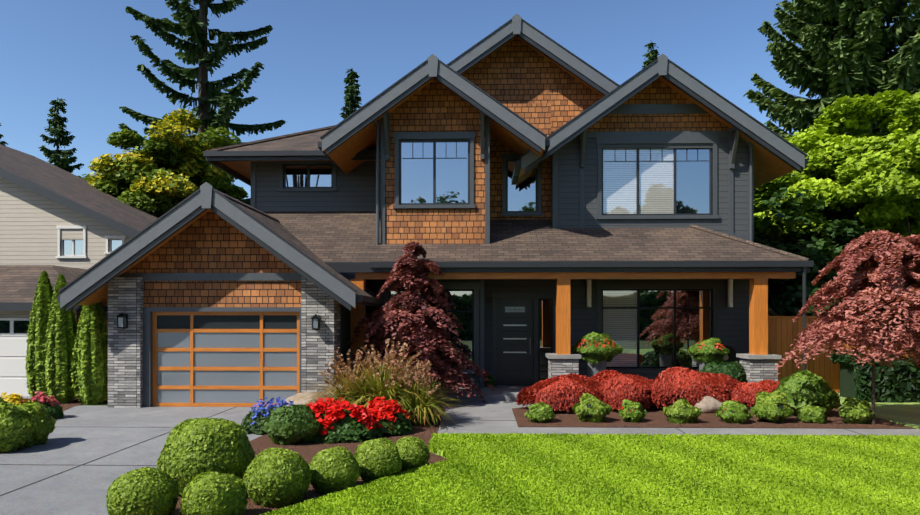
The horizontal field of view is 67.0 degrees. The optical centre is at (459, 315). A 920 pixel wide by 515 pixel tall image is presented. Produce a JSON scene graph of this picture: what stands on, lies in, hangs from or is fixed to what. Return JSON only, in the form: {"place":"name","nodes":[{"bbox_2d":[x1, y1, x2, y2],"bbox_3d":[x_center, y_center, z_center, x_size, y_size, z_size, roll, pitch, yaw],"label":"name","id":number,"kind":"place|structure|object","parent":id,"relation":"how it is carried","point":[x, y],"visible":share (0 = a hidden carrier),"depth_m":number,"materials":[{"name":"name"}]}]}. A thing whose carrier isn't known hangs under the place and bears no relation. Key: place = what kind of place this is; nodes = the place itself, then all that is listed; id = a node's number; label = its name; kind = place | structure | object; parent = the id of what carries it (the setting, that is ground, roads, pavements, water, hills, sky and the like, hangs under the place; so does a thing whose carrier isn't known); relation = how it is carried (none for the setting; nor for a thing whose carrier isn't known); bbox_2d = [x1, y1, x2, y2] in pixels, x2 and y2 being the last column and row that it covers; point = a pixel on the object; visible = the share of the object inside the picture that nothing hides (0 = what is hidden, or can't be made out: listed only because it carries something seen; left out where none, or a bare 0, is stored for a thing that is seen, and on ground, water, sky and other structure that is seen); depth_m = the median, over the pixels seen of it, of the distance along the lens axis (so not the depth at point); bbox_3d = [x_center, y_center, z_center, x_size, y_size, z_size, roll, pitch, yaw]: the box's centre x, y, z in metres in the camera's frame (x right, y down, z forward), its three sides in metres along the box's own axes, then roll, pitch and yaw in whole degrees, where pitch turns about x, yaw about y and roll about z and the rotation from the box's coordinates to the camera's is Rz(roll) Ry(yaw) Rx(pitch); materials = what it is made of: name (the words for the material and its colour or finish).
{"place":"outdoors","nodes":[
{"label":"outdoors","id":0,"kind":"place"},
{"bbox_2d":[0,144,161,397],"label":"neighbour house","id":1,"kind":"structure","parent":0,"point":[55,222],"depth_m":21.27,"materials":[{"name":"beige"}]},
{"bbox_2d":[0,406,266,514],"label":"driveway","id":2,"kind":"structure","parent":0,"point":[79,435],"depth_m":10.14,"materials":[{"name":"concrete"}]},
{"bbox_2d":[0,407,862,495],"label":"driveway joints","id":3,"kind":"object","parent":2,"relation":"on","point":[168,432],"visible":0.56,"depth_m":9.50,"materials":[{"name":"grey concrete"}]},
{"bbox_2d":[0,392,912,453],"bbox_3d":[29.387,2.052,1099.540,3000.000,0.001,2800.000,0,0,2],"label":"ground","id":4,"kind":"structure","parent":0,"point":[104,403],"depth_m":12.75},
{"bbox_2d":[0,123,7,145],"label":"fir tree","id":5,"kind":"object","parent":4,"relation":"on","point":[2,142],"depth_m":51.13,"materials":[{"name":"green plant"}]},
{"bbox_2d":[25,271,53,399],"bbox_3d":[-9.750,0.498,16.310,0.775,3.109,0.775,0,0,2],"label":"arborvitae","id":6,"kind":"object","parent":4,"relation":"on","point":[35,368],"visible":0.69,"depth_m":16.03,"materials":[{"name":"green plant"}]},
{"bbox_2d":[0,398,80,452],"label":"bed mulch","id":7,"kind":"object","parent":4,"relation":"on","point":[73,402],"visible":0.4,"depth_m":15.89,"materials":[{"name":"brown soil"}]},
{"bbox_2d":[0,392,32,404],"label":"bed flowers","id":8,"kind":"object","parent":7,"relation":"on","point":[14,398],"visible":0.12,"depth_m":13.18,"materials":[{"name":"yellow plant"}]},
{"bbox_2d":[0,402,39,452],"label":"bed bush","id":9,"kind":"object","parent":7,"relation":"on","point":[18,426],"visible":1,"depth_m":10.38,"materials":[{"name":"green plant"}]},
{"bbox_2d":[15,402,55,444],"bbox_3d":[-6.862,1.712,11.011,0.798,0.688,0.784,0,0,-43],"label":"bed bush","id":10,"kind":"object","parent":7,"relation":"on","point":[46,428],"visible":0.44,"depth_m":10.94,"materials":[{"name":"green plant"}]},
{"bbox_2d":[21,391,63,418],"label":"bed flowers","id":11,"kind":"object","parent":7,"relation":"on","point":[54,410],"visible":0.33,"depth_m":13.70,"materials":[{"name":"pink plant"}]},
{"bbox_2d":[43,274,76,403],"bbox_3d":[-9.274,0.537,16.206,0.760,3.030,0.763,0,0,2],"label":"arborvitae","id":12,"kind":"object","parent":4,"relation":"on","point":[61,331],"visible":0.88,"depth_m":15.95,"materials":[{"name":"green plant"}]},
{"bbox_2d":[38,97,83,172],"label":"fir tree","id":13,"kind":"object","parent":4,"relation":"on","point":[60,134],"visible":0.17,"depth_m":46.48,"materials":[{"name":"green plant"}]},
{"bbox_2d":[71,302,107,404],"bbox_3d":[-8.549,0.647,16.156,0.849,2.810,0.827,0,0,2],"label":"arborvitae","id":14,"kind":"object","parent":4,"relation":"on","point":[89,369],"visible":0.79,"depth_m":15.92,"materials":[{"name":"green plant"}]},
{"bbox_2d":[73,320,107,400],"bbox_3d":[-9.126,1.082,16.825,1.320,1.940,0.140,0,0,2],"label":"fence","id":15,"kind":"object","parent":4,"relation":"on","point":[76,321],"visible":0.06,"depth_m":16.76,"materials":[{"name":"brown wood"}]},
{"bbox_2d":[84,108,248,214],"bbox_3d":[-14.244,-4.030,33.261,7.913,12.163,7.588,0,0,2],"label":"golden tree","id":16,"kind":"object","parent":4,"relation":"on","point":[165,172],"visible":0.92,"depth_m":31.21,"materials":[{"name":"green plant"}]},
{"bbox_2d":[118,0,285,205],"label":"tall fir tree","id":17,"kind":"object","parent":4,"relation":"on","point":[193,24],"visible":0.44,"depth_m":39.56,"materials":[{"name":"green plant"}]},
{"bbox_2d":[57,182,384,407],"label":"garage","id":18,"kind":"structure","parent":4,"relation":"on","point":[208,294],"depth_m":15.48,"materials":[{"name":"grey stone"}]},
{"bbox_2d":[171,400,445,514],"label":"garden bed","id":19,"kind":"object","parent":4,"relation":"on","point":[307,452],"visible":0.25,"depth_m":10.71,"materials":[{"name":"brown soil"}]},
{"bbox_2d":[106,467,178,514],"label":"boxwood bush","id":20,"kind":"object","parent":19,"relation":"on","point":[147,491],"visible":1,"depth_m":6.63,"materials":[{"name":"green plant"}]},
{"bbox_2d":[156,417,254,494],"bbox_3d":[-2.886,1.616,7.962,1.051,0.872,1.088,0,0,2],"label":"boxwood bush","id":21,"kind":"object","parent":19,"relation":"on","point":[194,447],"visible":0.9,"depth_m":7.63,"materials":[{"name":"green plant"}]},
{"bbox_2d":[180,471,247,514],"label":"boxwood bush","id":22,"kind":"object","parent":19,"relation":"on","point":[211,493],"visible":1,"depth_m":6.67,"materials":[{"name":"green plant"}]},
{"bbox_2d":[241,397,293,434],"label":"blue flowers","id":23,"kind":"object","parent":19,"relation":"on","point":[254,419],"visible":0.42,"depth_m":12.08,"materials":[{"name":"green plant"}]},
{"bbox_2d":[243,447,311,507],"bbox_3d":[-1.990,1.748,7.597,0.727,0.607,0.723,0,0,2],"label":"boxwood bush","id":24,"kind":"object","parent":19,"relation":"on","point":[274,477],"visible":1,"depth_m":7.36,"materials":[{"name":"green plant"}]},
{"bbox_2d":[262,404,321,444],"bbox_3d":[-2.699,1.741,11.219,0.924,0.646,0.985,0,0,-29],"label":"shrub","id":25,"kind":"object","parent":19,"relation":"on","point":[289,425],"visible":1,"depth_m":10.91,"materials":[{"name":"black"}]},
{"bbox_2d":[285,392,331,405],"bbox_3d":[-3.152,1.900,14.643,1.092,0.586,0.815,0,0,-21],"label":"boulder","id":26,"kind":"object","parent":19,"relation":"on","point":[299,399],"visible":0.19,"depth_m":14.43,"materials":[{"name":"beige stone"}]},
{"bbox_2d":[309,446,359,494],"bbox_3d":[-1.472,1.785,8.085,0.627,0.534,0.632,0,0,2],"label":"boxwood bush","id":27,"kind":"object","parent":19,"relation":"on","point":[334,469],"visible":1,"depth_m":7.88,"materials":[{"name":"green plant"}]},
{"bbox_2d":[306,397,381,443],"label":"red flowers","id":28,"kind":"object","parent":19,"relation":"on","point":[343,420],"visible":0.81,"depth_m":11.26,"materials":[{"name":"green plant"}]},
{"bbox_2d":[290,347,405,404],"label":"ornamental grass","id":29,"kind":"object","parent":19,"relation":"on","point":[345,385],"depth_m":13.60,"materials":[{"name":"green plant"}]},
{"bbox_2d":[354,438,401,482],"bbox_3d":[-1.034,1.788,8.634,0.657,0.528,0.642,0,0,2],"label":"boxwood bush","id":30,"kind":"object","parent":19,"relation":"on","point":[378,458],"visible":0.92,"depth_m":8.41,"materials":[{"name":"green plant"}]},
{"bbox_2d":[309,337,453,419],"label":"ornamental grass","id":31,"kind":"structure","parent":19,"relation":"on","point":[384,384],"depth_m":13.17,"materials":[{"name":"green plant"}]},
{"bbox_2d":[358,397,412,435],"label":"red flowers","id":32,"kind":"object","parent":19,"relation":"on","point":[389,417],"visible":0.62,"depth_m":11.80,"materials":[{"name":"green plant"}]},
{"bbox_2d":[395,436,429,470],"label":"boxwood bush","id":33,"kind":"object","parent":19,"relation":"on","point":[413,452],"visible":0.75,"depth_m":9.05,"materials":[{"name":"green plant"}]},
{"bbox_2d":[386,360,468,425],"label":"ornamental grass","id":34,"kind":"object","parent":19,"relation":"on","point":[421,409],"depth_m":12.87,"materials":[{"name":"green plant"}]},
{"bbox_2d":[340,68,361,119],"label":"fir tree","id":35,"kind":"object","parent":4,"relation":"on","point":[352,98],"visible":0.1,"depth_m":61.96,"materials":[{"name":"green plant"}]},
{"bbox_2d":[343,241,493,402],"bbox_3d":[-1.063,0.244,16.363,3.178,3.990,3.505,0,0,44],"label":"dark maple tree","id":36,"kind":"object","parent":4,"relation":"on","point":[416,330],"visible":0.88,"depth_m":15.93,"materials":[{"name":"red plant"}]},
{"bbox_2d":[203,14,813,400],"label":"house","id":37,"kind":"structure","parent":4,"relation":"on","point":[546,202],"depth_m":18.74,"materials":[{"name":"grey"}]},
{"bbox_2d":[571,332,623,377],"bbox_3d":[3.372,1.146,17.062,1.070,1.512,1.236,0,0,-25],"label":"porch planter","id":38,"kind":"object","parent":37,"relation":"on","point":[597,352],"visible":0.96,"depth_m":16.78,"materials":[{"name":"green"}]},
{"bbox_2d":[688,337,729,370],"bbox_3d":[6.038,1.214,16.969,0.970,1.376,1.004,0,0,2],"label":"porch planter","id":39,"kind":"object","parent":37,"relation":"on","point":[702,352],"visible":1,"depth_m":16.74,"materials":[{"name":"green"}]},
{"bbox_2d":[642,42,659,68],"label":"fir tree","id":40,"kind":"object","parent":4,"relation":"on","point":[651,55],"visible":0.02,"depth_m":61.30,"materials":[{"name":"green plant"}]},
{"bbox_2d":[512,402,911,427],"bbox_3d":[4.693,2.032,14.585,7.150,0.001,3.950,0,0,2],"label":"garden bed","id":41,"kind":"object","parent":4,"relation":"on","point":[655,416],"visible":0.43,"depth_m":13.09,"materials":[{"name":"brown soil"}]},
{"bbox_2d":[525,402,555,422],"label":"shrub","id":42,"kind":"object","parent":41,"relation":"on","point":[538,412],"visible":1,"depth_m":13.18,"materials":[{"name":"green plant"}]},
{"bbox_2d":[515,373,603,411],"bbox_3d":[2.268,1.633,14.826,2.156,0.839,1.318,0,0,2],"label":"laceleaf maple","id":43,"kind":"object","parent":41,"relation":"on","point":[559,393],"visible":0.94,"depth_m":14.55,"materials":[{"name":"red plant"}]},
{"bbox_2d":[572,393,612,422],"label":"shrub","id":44,"kind":"object","parent":41,"relation":"on","point":[590,407],"visible":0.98,"depth_m":13.24,"materials":[{"name":"green plant"}]},
{"bbox_2d":[590,370,669,410],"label":"laceleaf maple","id":45,"kind":"object","parent":41,"relation":"on","point":[616,388],"visible":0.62,"depth_m":14.67,"materials":[{"name":"red plant"}]},
{"bbox_2d":[619,399,646,422],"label":"shrub","id":46,"kind":"object","parent":41,"relation":"on","point":[631,411],"visible":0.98,"depth_m":13.23,"materials":[{"name":"green plant"}]},
{"bbox_2d":[662,398,701,423],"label":"shrub","id":47,"kind":"object","parent":41,"relation":"on","point":[682,411],"visible":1,"depth_m":13.12,"materials":[{"name":"green plant"}]},
{"bbox_2d":[649,367,743,407],"bbox_3d":[5.173,1.592,15.255,2.429,0.920,1.570,0,0,2],"label":"laceleaf maple","id":48,"kind":"object","parent":41,"relation":"on","point":[692,387],"visible":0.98,"depth_m":14.81,"materials":[{"name":"red plant"}]},
{"bbox_2d":[692,396,721,412],"bbox_3d":[5.231,1.935,14.694,0.759,0.474,0.574,0,0,-16],"label":"boulder","id":49,"kind":"object","parent":41,"relation":"on","point":[707,404],"visible":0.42,"depth_m":14.45,"materials":[{"name":"beige stone"}]},
{"bbox_2d":[700,360,747,381],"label":"bed shrub","id":50,"kind":"object","parent":41,"relation":"on","point":[735,369],"visible":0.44,"depth_m":15.74,"materials":[{"name":"green plant"}]},
{"bbox_2d":[715,400,752,423],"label":"shrub","id":51,"kind":"object","parent":41,"relation":"on","point":[732,411],"visible":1,"depth_m":13.09,"materials":[{"name":"green plant"}]},
{"bbox_2d":[725,379,779,406],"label":"laceleaf maple","id":52,"kind":"object","parent":41,"relation":"on","point":[747,393],"visible":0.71,"depth_m":14.70,"materials":[{"name":"red plant"}]},
{"bbox_2d":[750,391,793,421],"bbox_3d":[5.982,1.745,13.330,0.832,0.629,0.819,0,0,2],"label":"shrub","id":53,"kind":"object","parent":41,"relation":"on","point":[773,406],"visible":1,"depth_m":13.13,"materials":[{"name":"green plant"}]},
{"bbox_2d":[771,369,841,415],"bbox_3d":[7.066,1.613,14.347,1.297,1.006,1.298,0,0,2],"label":"lime shrub","id":54,"kind":"object","parent":41,"relation":"on","point":[801,389],"visible":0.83,"depth_m":13.95,"materials":[{"name":"green plant"}]},
{"bbox_2d":[796,405,826,423],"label":"shrub","id":55,"kind":"object","parent":41,"relation":"on","point":[812,414],"visible":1,"depth_m":13.12,"materials":[{"name":"green plant"}]},
{"bbox_2d":[775,229,919,423],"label":"maple tree","id":56,"kind":"object","parent":41,"relation":"on","point":[875,310],"visible":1,"depth_m":12.52,"materials":[{"name":"red plant"}]},
{"bbox_2d":[838,397,874,423],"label":"shrub","id":57,"kind":"object","parent":41,"relation":"on","point":[853,411],"visible":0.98,"depth_m":13.04,"materials":[{"name":"green plant"}]},
{"bbox_2d":[768,299,781,315],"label":"green tree","id":58,"kind":"object","parent":4,"relation":"on","point":[774,312],"depth_m":29.49,"materials":[{"name":"green plant"}]},
{"bbox_2d":[754,187,871,315],"bbox_3d":[10.749,-0.997,22.317,7.223,6.098,4.874,0,0,2],"label":"green tree","id":59,"kind":"object","parent":4,"relation":"on","point":[828,247],"visible":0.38,"depth_m":21.48,"materials":[{"name":"green plant"}]},
{"bbox_2d":[743,0,919,307],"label":"tall fir tree","id":60,"kind":"object","parent":4,"relation":"on","point":[848,47],"visible":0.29,"depth_m":31.04,"materials":[{"name":"green plant"}]},
{"bbox_2d":[754,109,919,305],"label":"golden tree","id":61,"kind":"object","parent":4,"relation":"on","point":[890,214],"visible":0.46,"depth_m":22.53,"materials":[{"name":"green plant"}]},
{"bbox_2d":[768,316,917,392],"bbox_3d":[9.739,1.032,13.818,3.700,2.040,9.090,0,0,2],"label":"fence","id":62,"kind":"object","parent":4,"relation":"on","point":[782,332],"visible":0.1,"depth_m":18.30,"materials":[{"name":"brown wood"}]},
{"bbox_2d":[799,88,919,269],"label":"golden tree","id":63,"kind":"object","parent":4,"relation":"on","point":[889,166],"visible":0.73,"depth_m":21.45,"materials":[{"name":"green plant"}]},
{"bbox_2d":[0,0,913,199],"label":"sky","id":64,"kind":"structure","parent":0,"point":[83,53],"materials":[{"name":"blue"}]},
{"bbox_2d":[437,401,530,434],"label":"front path","id":65,"kind":"structure","parent":0,"point":[464,419],"depth_m":13.92,"materials":[{"name":"concrete"}]},
{"bbox_2d":[484,371,496,386],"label":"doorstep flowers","id":66,"kind":"object","parent":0,"point":[491,381],"visible":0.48,"depth_m":18.57,"materials":[{"name":"green plant"}]},
{"bbox_2d":[259,432,919,514],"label":"front lawn","id":67,"kind":"structure","parent":0,"point":[602,474],"depth_m":8.29,"materials":[{"name":"green plant"}]},
{"bbox_2d":[518,427,919,435],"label":"sidewalk","id":68,"kind":"structure","parent":0,"point":[699,431],"depth_m":12.24,"materials":[{"name":"concrete"}]},
{"bbox_2d":[837,393,919,428],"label":"lawn","id":69,"kind":"structure","parent":0,"point":[905,414],"depth_m":14.40,"materials":[{"name":"green plant"}]},
{"bbox_2d":[829,349,919,402],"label":"hedge","id":70,"kind":"object","parent":69,"relation":"on","point":[899,382],"visible":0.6,"depth_m":16.07,"materials":[{"name":"green plant"}]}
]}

